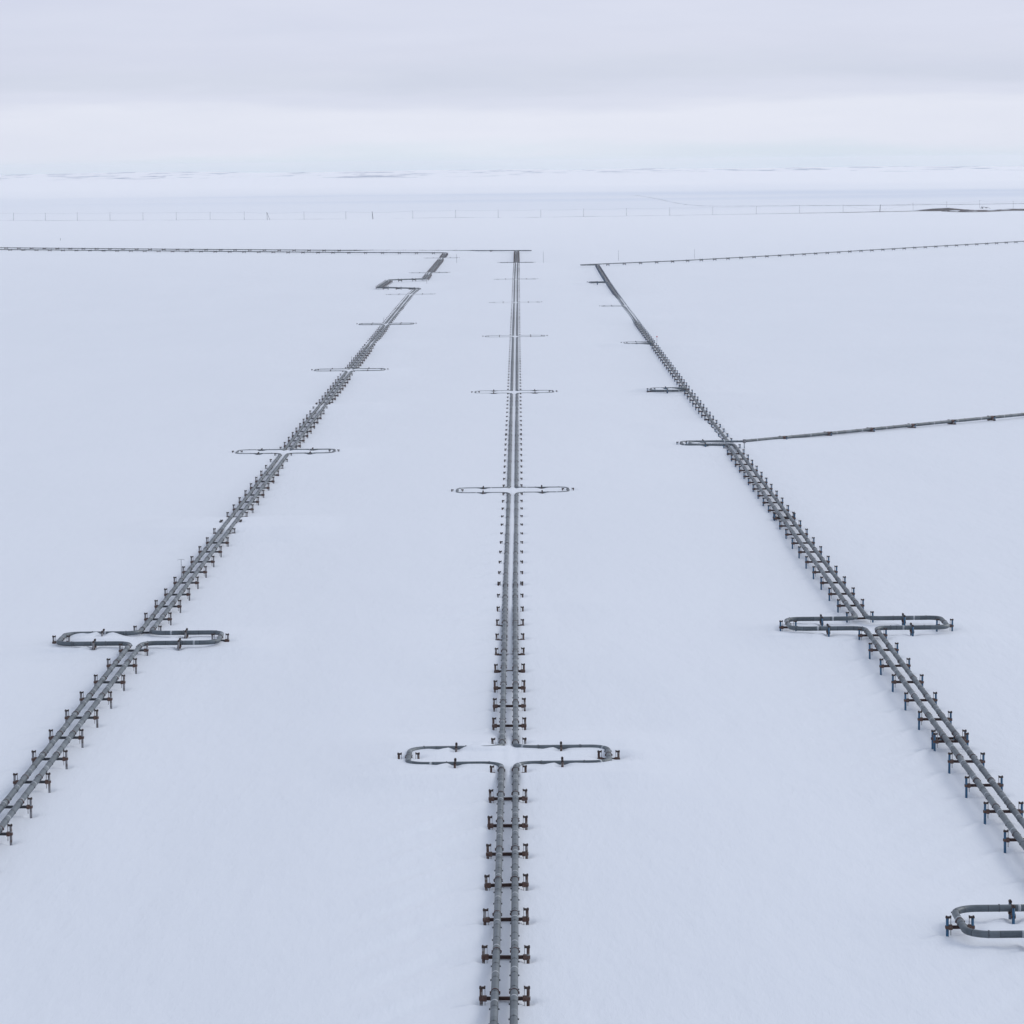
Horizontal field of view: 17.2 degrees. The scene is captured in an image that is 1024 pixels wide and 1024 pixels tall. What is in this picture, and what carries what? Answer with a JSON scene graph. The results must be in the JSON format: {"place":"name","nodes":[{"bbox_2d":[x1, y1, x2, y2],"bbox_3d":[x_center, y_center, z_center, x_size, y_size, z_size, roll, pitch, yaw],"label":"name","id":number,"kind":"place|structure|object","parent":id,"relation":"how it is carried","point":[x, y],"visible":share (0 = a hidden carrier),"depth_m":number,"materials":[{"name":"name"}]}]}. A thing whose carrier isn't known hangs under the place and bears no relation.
{"place":"outdoors","nodes":[
{"label":"outdoors","id":0,"kind":"place"},
{"bbox_2d":[0,166,1023,1023],"bbox_3d":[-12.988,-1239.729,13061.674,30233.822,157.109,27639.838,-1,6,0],"label":"ground","id":1,"kind":"structure","parent":0,"point":[760,820],"depth_m":624.71,"materials":[{"name":"white snow"}]},
{"bbox_2d":[0,824,12,845],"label":"pipe support","id":2,"kind":"object","parent":1,"relation":"on","point":[8,833],"visible":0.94,"depth_m":401.44,"materials":[{"name":"metal"}]},
{"bbox_2d":[1,797,32,817],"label":"pipe support","id":3,"kind":"object","parent":1,"relation":"on","point":[30,806],"visible":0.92,"depth_m":418.19,"materials":[{"name":"metal"}]},
{"bbox_2d":[13,772,50,792],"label":"pipe support","id":4,"kind":"object","parent":1,"relation":"on","point":[46,781],"visible":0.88,"depth_m":434.89,"materials":[{"name":"metal"}]},
{"bbox_2d":[31,750,67,768],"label":"pipe support","id":5,"kind":"object","parent":1,"relation":"on","point":[63,758],"visible":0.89,"depth_m":451.55,"materials":[{"name":"metal"}]},
{"bbox_2d":[52,635,70,643],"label":"narrow pipe support","id":6,"kind":"object","parent":1,"relation":"on","point":[53,642],"visible":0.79,"depth_m":562.22,"materials":[{"name":"metal"}]},
{"bbox_2d":[49,729,83,747],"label":"pipe support","id":7,"kind":"object","parent":1,"relation":"on","point":[80,737],"visible":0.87,"depth_m":468.27,"materials":[{"name":"metal"}]},
{"bbox_2d":[65,709,98,727],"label":"pipe support","id":8,"kind":"object","parent":1,"relation":"on","point":[94,717],"visible":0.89,"depth_m":484.98,"materials":[{"name":"metal"}]},
{"bbox_2d":[79,691,112,708],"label":"pipe support","id":9,"kind":"object","parent":1,"relation":"on","point":[110,699],"visible":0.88,"depth_m":501.68,"materials":[{"name":"metal"}]},
{"bbox_2d":[94,674,125,690],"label":"pipe support","id":10,"kind":"object","parent":1,"relation":"on","point":[123,682],"visible":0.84,"depth_m":518.42,"materials":[{"name":"metal"}]},
{"bbox_2d":[106,658,136,673],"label":"pipe support","id":11,"kind":"object","parent":1,"relation":"on","point":[129,665],"visible":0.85,"depth_m":535.11,"materials":[{"name":"metal"}]},
{"bbox_2d":[119,643,148,655],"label":"pipe support","id":12,"kind":"object","parent":1,"relation":"on","point":[146,650],"visible":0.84,"depth_m":551.82,"materials":[{"name":"metal"}]},
{"bbox_2d":[133,625,161,633],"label":"pipe support","id":13,"kind":"object","parent":1,"relation":"on","point":[150,628],"visible":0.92,"depth_m":572.71,"materials":[{"name":"metal"}]},
{"bbox_2d":[144,612,171,624],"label":"pipe support","id":14,"kind":"object","parent":1,"relation":"on","point":[168,619],"visible":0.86,"depth_m":589.68,"materials":[{"name":"metal"}]},
{"bbox_2d":[154,600,181,612],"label":"pipe support","id":15,"kind":"object","parent":1,"relation":"on","point":[179,605],"visible":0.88,"depth_m":606.65,"materials":[{"name":"metal"}]},
{"bbox_2d":[164,588,190,600],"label":"pipe support","id":16,"kind":"object","parent":1,"relation":"on","point":[188,593],"visible":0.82,"depth_m":623.63,"materials":[{"name":"metal"}]},
{"bbox_2d":[177,638,181,650],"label":"narrow pipe support","id":17,"kind":"object","parent":1,"relation":"on","point":[179,646],"visible":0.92,"depth_m":555.14,"materials":[{"name":"metal"}]},
{"bbox_2d":[173,576,198,588],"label":"pipe support","id":18,"kind":"object","parent":1,"relation":"on","point":[195,582],"visible":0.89,"depth_m":640.58,"materials":[{"name":"metal"}]},
{"bbox_2d":[182,566,206,577],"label":"pipe support","id":19,"kind":"object","parent":1,"relation":"on","point":[203,572],"visible":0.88,"depth_m":657.56,"materials":[{"name":"metal"}]},
{"bbox_2d":[190,556,214,566],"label":"pipe support","id":20,"kind":"object","parent":1,"relation":"on","point":[211,561],"visible":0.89,"depth_m":674.52,"materials":[{"name":"metal"}]},
{"bbox_2d":[198,546,221,556],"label":"pipe support","id":21,"kind":"object","parent":1,"relation":"on","point":[219,552],"visible":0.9,"depth_m":691.52,"materials":[{"name":"metal"}]},
{"bbox_2d":[206,537,228,546],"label":"pipe support","id":22,"kind":"object","parent":1,"relation":"on","point":[226,542],"visible":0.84,"depth_m":708.49,"materials":[{"name":"metal"}]},
{"bbox_2d":[211,633,228,641],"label":"narrow pipe support","id":23,"kind":"object","parent":1,"relation":"on","point":[226,640],"visible":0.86,"depth_m":562.24,"materials":[{"name":"metal"}]},
{"bbox_2d":[213,528,235,533],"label":"pipe support","id":24,"kind":"object","parent":1,"relation":"on","point":[214,530],"visible":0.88,"depth_m":725.40,"materials":[{"name":"metal"}]},
{"bbox_2d":[226,512,247,516],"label":"pipe support","id":25,"kind":"object","parent":1,"relation":"on","point":[246,514],"visible":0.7,"depth_m":759.36,"materials":[{"name":"metal"}]},
{"bbox_2d":[233,504,253,512],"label":"pipe support","id":26,"kind":"object","parent":1,"relation":"on","point":[252,509],"visible":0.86,"depth_m":776.32,"materials":[{"name":"metal"}]},
{"bbox_2d":[238,497,258,504],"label":"pipe support","id":27,"kind":"object","parent":1,"relation":"on","point":[239,502],"visible":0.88,"depth_m":793.27,"materials":[{"name":"metal"}]},
{"bbox_2d":[244,490,264,497],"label":"pipe support","id":28,"kind":"object","parent":1,"relation":"on","point":[245,493],"visible":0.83,"depth_m":810.29,"materials":[{"name":"metal"}]},
{"bbox_2d":[250,483,269,490],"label":"pipe support","id":29,"kind":"object","parent":1,"relation":"on","point":[268,487],"visible":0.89,"depth_m":827.22,"materials":[{"name":"metal"}]},
{"bbox_2d":[4,247,519,264],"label":"distant supports","id":30,"kind":"object","parent":1,"relation":"on","point":[446,255],"visible":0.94,"depth_m":3052.46,"materials":[{"name":"metal"}]},
{"bbox_2d":[255,477,274,483],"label":"pipe support","id":31,"kind":"object","parent":1,"relation":"on","point":[272,481],"visible":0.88,"depth_m":844.25,"materials":[{"name":"metal"}]},
{"bbox_2d":[260,470,278,475],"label":"pipe support","id":32,"kind":"object","parent":1,"relation":"on","point":[261,474],"visible":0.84,"depth_m":861.18,"materials":[{"name":"metal"}]},
{"bbox_2d":[397,752,419,758],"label":"narrow pipe support","id":33,"kind":"object","parent":1,"relation":"on","point":[417,754],"visible":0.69,"depth_m":447.03,"materials":[{"name":"metal"}]},
{"bbox_2d":[479,986,529,1005],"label":"pipe support","id":34,"kind":"object","parent":1,"relation":"on","point":[524,998],"visible":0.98,"depth_m":319.66,"materials":[{"name":"metal"}]},
{"bbox_2d":[481,945,529,963],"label":"pipe support","id":35,"kind":"object","parent":1,"relation":"on","point":[484,956],"visible":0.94,"depth_m":336.38,"materials":[{"name":"metal"}]},
{"bbox_2d":[483,907,528,924],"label":"pipe support","id":36,"kind":"object","parent":1,"relation":"on","point":[488,920],"visible":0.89,"depth_m":353.10,"materials":[{"name":"metal"}]},
{"bbox_2d":[484,873,528,890],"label":"pipe support","id":37,"kind":"object","parent":1,"relation":"on","point":[523,884],"visible":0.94,"depth_m":369.77,"materials":[{"name":"metal"}]},
{"bbox_2d":[486,843,528,858],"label":"pipe support","id":38,"kind":"object","parent":1,"relation":"on","point":[523,853],"visible":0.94,"depth_m":386.52,"materials":[{"name":"metal"}]},
{"bbox_2d":[487,815,527,829],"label":"pipe support","id":39,"kind":"object","parent":1,"relation":"on","point":[523,825],"visible":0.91,"depth_m":403.21,"materials":[{"name":"metal"}]},
{"bbox_2d":[488,789,527,802],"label":"pipe support","id":40,"kind":"object","parent":1,"relation":"on","point":[522,798],"visible":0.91,"depth_m":419.93,"materials":[{"name":"metal"}]},
{"bbox_2d":[490,765,526,772],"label":"pipe support","id":41,"kind":"object","parent":1,"relation":"on","point":[524,766],"visible":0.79,"depth_m":436.62,"materials":[{"name":"metal"}]},
{"bbox_2d":[491,737,526,743],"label":"pipe support","id":42,"kind":"object","parent":1,"relation":"on","point":[493,739],"visible":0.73,"depth_m":457.48,"materials":[{"name":"metal"}]},
{"bbox_2d":[492,717,526,729],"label":"pipe support","id":43,"kind":"object","parent":1,"relation":"on","point":[522,725],"visible":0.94,"depth_m":474.49,"materials":[{"name":"metal"}]},
{"bbox_2d":[493,698,525,711],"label":"pipe support","id":44,"kind":"object","parent":1,"relation":"on","point":[496,705],"visible":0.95,"depth_m":491.45,"materials":[{"name":"metal"}]},
{"bbox_2d":[493,680,525,692],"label":"pipe support","id":45,"kind":"object","parent":1,"relation":"on","point":[495,687],"visible":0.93,"depth_m":508.42,"materials":[{"name":"metal"}]},
{"bbox_2d":[494,663,524,672],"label":"pipe support","id":46,"kind":"object","parent":1,"relation":"on","point":[499,671],"visible":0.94,"depth_m":525.36,"materials":[{"name":"metal"}]},
{"bbox_2d":[495,647,524,655],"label":"pipe support","id":47,"kind":"object","parent":1,"relation":"on","point":[498,654],"visible":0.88,"depth_m":542.30,"materials":[{"name":"metal"}]},
{"bbox_2d":[496,619,523,625],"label":"pipe support","id":48,"kind":"object","parent":1,"relation":"on","point":[497,620],"visible":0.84,"depth_m":576.25,"materials":[{"name":"metal"}]},
{"bbox_2d":[495,633,524,640],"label":"pipe support","id":49,"kind":"object","parent":1,"relation":"on","point":[522,634],"visible":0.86,"depth_m":559.29,"materials":[{"name":"metal"}]},
{"bbox_2d":[497,581,522,586],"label":"anchor support","id":50,"kind":"object","parent":1,"relation":"on","point":[499,583],"visible":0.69,"depth_m":626.02,"materials":[{"name":"metal"}]},
{"bbox_2d":[0,247,515,1023],"bbox_3d":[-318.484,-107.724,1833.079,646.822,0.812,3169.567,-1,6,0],"label":"pipeline","id":51,"kind":"object","parent":50,"relation":"on","point":[496,965],"visible":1,"depth_m":452.79,"materials":[{"name":"metal"}]},
{"bbox_2d":[496,606,523,611],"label":"pipe support","id":52,"kind":"object","parent":1,"relation":"on","point":[497,607],"visible":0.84,"depth_m":593.22,"materials":[{"name":"metal"}]},
{"bbox_2d":[597,750,619,759],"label":"narrow pipe support","id":53,"kind":"object","parent":1,"relation":"on","point":[614,758],"visible":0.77,"depth_m":447.04,"materials":[{"name":"metal"}]},
{"bbox_2d":[731,454,748,460],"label":"pipe support","id":54,"kind":"object","parent":1,"relation":"on","point":[739,458],"visible":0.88,"depth_m":893.67,"materials":[{"name":"metal"}]},
{"bbox_2d":[739,466,757,472],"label":"pipe support","id":55,"kind":"object","parent":1,"relation":"on","point":[741,470],"visible":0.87,"depth_m":860.86,"materials":[{"name":"metal"}]},
{"bbox_2d":[743,472,762,478],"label":"pipe support","id":56,"kind":"object","parent":1,"relation":"on","point":[745,476],"visible":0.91,"depth_m":844.40,"materials":[{"name":"metal"}]},
{"bbox_2d":[748,477,767,484],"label":"pipe support","id":57,"kind":"object","parent":1,"relation":"on","point":[750,482],"visible":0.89,"depth_m":827.95,"materials":[{"name":"metal"}]},
{"bbox_2d":[752,484,772,491],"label":"pipe support","id":58,"kind":"object","parent":1,"relation":"on","point":[753,488],"visible":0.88,"depth_m":811.56,"materials":[{"name":"metal"}]},
{"bbox_2d":[757,490,777,498],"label":"pipe support","id":59,"kind":"object","parent":1,"relation":"on","point":[776,494],"visible":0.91,"depth_m":795.14,"materials":[{"name":"metal"}]},
{"bbox_2d":[762,497,783,505],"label":"pipe support","id":60,"kind":"object","parent":1,"relation":"on","point":[764,502],"visible":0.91,"depth_m":778.69,"materials":[{"name":"metal"}]},
{"bbox_2d":[768,505,788,512],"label":"pipe support","id":61,"kind":"object","parent":1,"relation":"on","point":[769,510],"visible":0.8,"depth_m":762.28,"materials":[{"name":"metal"}]},
{"bbox_2d":[773,512,795,520],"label":"anchor support","id":62,"kind":"object","parent":1,"relation":"on","point":[785,517],"visible":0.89,"depth_m":744.82,"materials":[{"name":"metal"}]},
{"bbox_2d":[779,620,796,630],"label":"narrow pipe support","id":63,"kind":"object","parent":1,"relation":"on","point":[782,627],"visible":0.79,"depth_m":571.20,"materials":[{"name":"metal"}]},
{"bbox_2d":[779,520,801,529],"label":"pipe support","id":64,"kind":"object","parent":1,"relation":"on","point":[784,525],"visible":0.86,"depth_m":729.48,"materials":[{"name":"metal"}]},
{"bbox_2d":[785,529,807,538],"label":"pipe support","id":65,"kind":"object","parent":1,"relation":"on","point":[788,534],"visible":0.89,"depth_m":713.07,"materials":[{"name":"metal"}]},
{"bbox_2d":[791,537,814,548],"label":"pipe support","id":66,"kind":"object","parent":1,"relation":"on","point":[794,543],"visible":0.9,"depth_m":696.60,"materials":[{"name":"metal"}]},
{"bbox_2d":[798,546,821,558],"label":"pipe support","id":67,"kind":"object","parent":1,"relation":"on","point":[820,549],"visible":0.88,"depth_m":680.19,"materials":[{"name":"metal"}]},
{"bbox_2d":[805,556,829,568],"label":"pipe support","id":68,"kind":"object","parent":1,"relation":"on","point":[806,561],"visible":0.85,"depth_m":663.82,"materials":[{"name":"metal"}]},
{"bbox_2d":[812,566,837,578],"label":"pipe support","id":69,"kind":"object","parent":1,"relation":"on","point":[815,572],"visible":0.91,"depth_m":647.34,"materials":[{"name":"metal"}]},
{"bbox_2d":[826,624,829,636],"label":"narrow pipe support","id":70,"kind":"object","parent":1,"relation":"on","point":[828,632],"visible":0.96,"depth_m":564.03,"materials":[{"name":"metal"}]},
{"bbox_2d":[820,576,845,589],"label":"pipe support","id":71,"kind":"object","parent":1,"relation":"on","point":[823,582],"visible":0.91,"depth_m":630.96,"materials":[{"name":"metal"}]},
{"bbox_2d":[828,587,854,600],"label":"pipe support","id":72,"kind":"object","parent":1,"relation":"on","point":[831,593],"visible":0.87,"depth_m":614.56,"materials":[{"name":"metal"}]},
{"bbox_2d":[837,599,863,612],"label":"pipe support","id":73,"kind":"object","parent":1,"relation":"on","point":[840,605],"visible":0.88,"depth_m":598.09,"materials":[{"name":"metal"}]},
{"bbox_2d":[846,611,873,622],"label":"pipe support","id":74,"kind":"object","parent":1,"relation":"on","point":[872,612],"visible":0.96,"depth_m":581.68,"materials":[{"name":"metal"}]},
{"bbox_2d":[858,628,886,639],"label":"pipe support","id":75,"kind":"object","parent":1,"relation":"on","point":[861,635],"visible":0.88,"depth_m":560.75,"materials":[{"name":"metal"}]},
{"bbox_2d":[868,642,898,658],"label":"pipe support","id":76,"kind":"object","parent":1,"relation":"on","point":[870,649],"visible":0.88,"depth_m":543.92,"materials":[{"name":"metal"}]},
{"bbox_2d":[879,658,910,674],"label":"pipe support","id":77,"kind":"object","parent":1,"relation":"on","point":[881,665],"visible":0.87,"depth_m":526.98,"materials":[{"name":"metal"}]},
{"bbox_2d":[901,613,905,624],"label":"narrow pipe support","id":78,"kind":"object","parent":1,"relation":"on","point":[904,620],"visible":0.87,"depth_m":576.03,"materials":[{"name":"metal"}]},
{"bbox_2d":[891,674,923,691],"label":"pipe support","id":79,"kind":"object","parent":1,"relation":"on","point":[893,681],"visible":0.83,"depth_m":510.06,"materials":[{"name":"metal"}]},
{"bbox_2d":[910,623,913,635],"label":"narrow pipe support","id":80,"kind":"object","parent":1,"relation":"on","point":[912,632],"visible":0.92,"depth_m":564.02,"materials":[{"name":"metal"}]},
{"bbox_2d":[904,692,937,710],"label":"pipe support","id":81,"kind":"object","parent":1,"relation":"on","point":[935,699],"visible":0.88,"depth_m":493.13,"materials":[{"name":"metal"}]},
{"bbox_2d":[917,711,951,729],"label":"pipe support","id":82,"kind":"object","parent":1,"relation":"on","point":[919,718],"visible":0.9,"depth_m":476.25,"materials":[{"name":"metal"}]},
{"bbox_2d":[936,619,953,631],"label":"narrow pipe support","id":83,"kind":"object","parent":1,"relation":"on","point":[951,625],"visible":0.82,"depth_m":571.19,"materials":[{"name":"metal"}]},
{"bbox_2d":[931,729,968,750],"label":"anchor support","id":84,"kind":"object","parent":1,"relation":"on","point":[935,740],"visible":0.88,"depth_m":458.25,"materials":[{"name":"metal"}]},
{"bbox_2d":[580,241,1023,937],"bbox_3d":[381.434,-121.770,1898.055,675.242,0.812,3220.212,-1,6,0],"label":"pipeline","id":85,"kind":"object","parent":84,"relation":"on","point":[958,911],"visible":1,"depth_m":563.34,"materials":[{"name":"metal"}]},
{"bbox_2d":[688,440,1023,827],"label":"pipeline","id":86,"kind":"object","parent":84,"relation":"on","point":[978,763],"visible":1,"depth_m":565.01,"materials":[{"name":"metal"}]},
{"bbox_2d":[945,915,974,936],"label":"narrow pipe support","id":87,"kind":"object","parent":1,"relation":"on","point":[948,926],"visible":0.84,"depth_m":347.42,"materials":[{"name":"metal"}]},
{"bbox_2d":[948,752,984,773],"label":"pipe support","id":88,"kind":"object","parent":1,"relation":"on","point":[952,761],"visible":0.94,"depth_m":442.42,"materials":[{"name":"metal"}]},
{"bbox_2d":[964,775,1003,797],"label":"pipe support","id":89,"kind":"object","parent":1,"relation":"on","point":[967,785],"visible":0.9,"depth_m":425.51,"materials":[{"name":"metal"}]},
{"bbox_2d":[983,802,1023,824],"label":"pipe support","id":90,"kind":"object","parent":1,"relation":"on","point":[988,811],"visible":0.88,"depth_m":408.58,"materials":[{"name":"metal"}]},
{"bbox_2d":[1008,899,1015,923],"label":"narrow pipe support","id":91,"kind":"object","parent":1,"relation":"on","point":[1012,915],"visible":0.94,"depth_m":352.18,"materials":[{"name":"metal"}]},
{"bbox_2d":[1003,830,1023,852],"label":"pipe support","id":92,"kind":"object","parent":1,"relation":"on","point":[1006,839],"visible":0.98,"depth_m":391.68,"materials":[{"name":"metal"}]},
{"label":"utility pole","id":93,"kind":"object","parent":1,"relation":"on","visible":0},
{"bbox_2d":[21,201,1015,213],"bbox_3d":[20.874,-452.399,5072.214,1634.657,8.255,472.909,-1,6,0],"label":"overhead wire","id":94,"kind":"object","parent":93,"relation":"attached to","point":[484,210],"visible":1,"depth_m":4926.68,"materials":[{"name":"metal"}]},
{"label":"narrow pipe support","id":95,"kind":"object","parent":1,"relation":"on","visible":0},
{"bbox_2d":[746,413,1023,441],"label":"pipeline","id":96,"kind":"object","parent":95,"relation":"on","point":[889,427],"visible":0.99,"depth_m":982.98,"materials":[{"name":"metal"}]},
{"bbox_2d":[0,0,1023,174],"label":"sky","id":97,"kind":"structure","parent":0,"point":[87,86],"materials":[{"name":"white"}]},
{"bbox_2d":[53,208,1023,220],"bbox_3d":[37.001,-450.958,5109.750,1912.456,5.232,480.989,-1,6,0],"label":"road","id":98,"kind":"structure","parent":0,"point":[939,209],"depth_m":4959.20,"materials":[{"name":"white snow"}]},
{"bbox_2d":[943,209,1023,211],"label":"gravel bank","id":99,"kind":"structure","parent":0,"point":[984,210],"depth_m":4955.76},
{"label":"pipe support","id":100,"kind":"object","parent":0,"visible":0},
{"bbox_2d":[14,247,612,1023],"bbox_3d":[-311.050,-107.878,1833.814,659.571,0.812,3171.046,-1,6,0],"label":"pipeline","id":101,"kind":"object","parent":100,"relation":"on","point":[514,961],"visible":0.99,"depth_m":449.13,"materials":[{"name":"metal"}]},
{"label":"anchor support","id":102,"kind":"object","parent":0,"visible":0},
{"bbox_2d":[0,249,444,812],"bbox_3d":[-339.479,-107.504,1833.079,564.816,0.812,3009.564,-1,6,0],"label":"pipeline","id":103,"kind":"object","parent":102,"relation":"on","point":[60,641],"visible":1,"depth_m":587.58,"materials":[{"name":"metal"}]},
{"bbox_2d":[0,249,457,832],"bbox_3d":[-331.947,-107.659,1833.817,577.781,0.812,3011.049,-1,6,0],"label":"pipeline","id":104,"kind":"object","parent":102,"relation":"on","point":[86,715],"visible":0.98,"depth_m":567.97,"materials":[{"name":"metal"}]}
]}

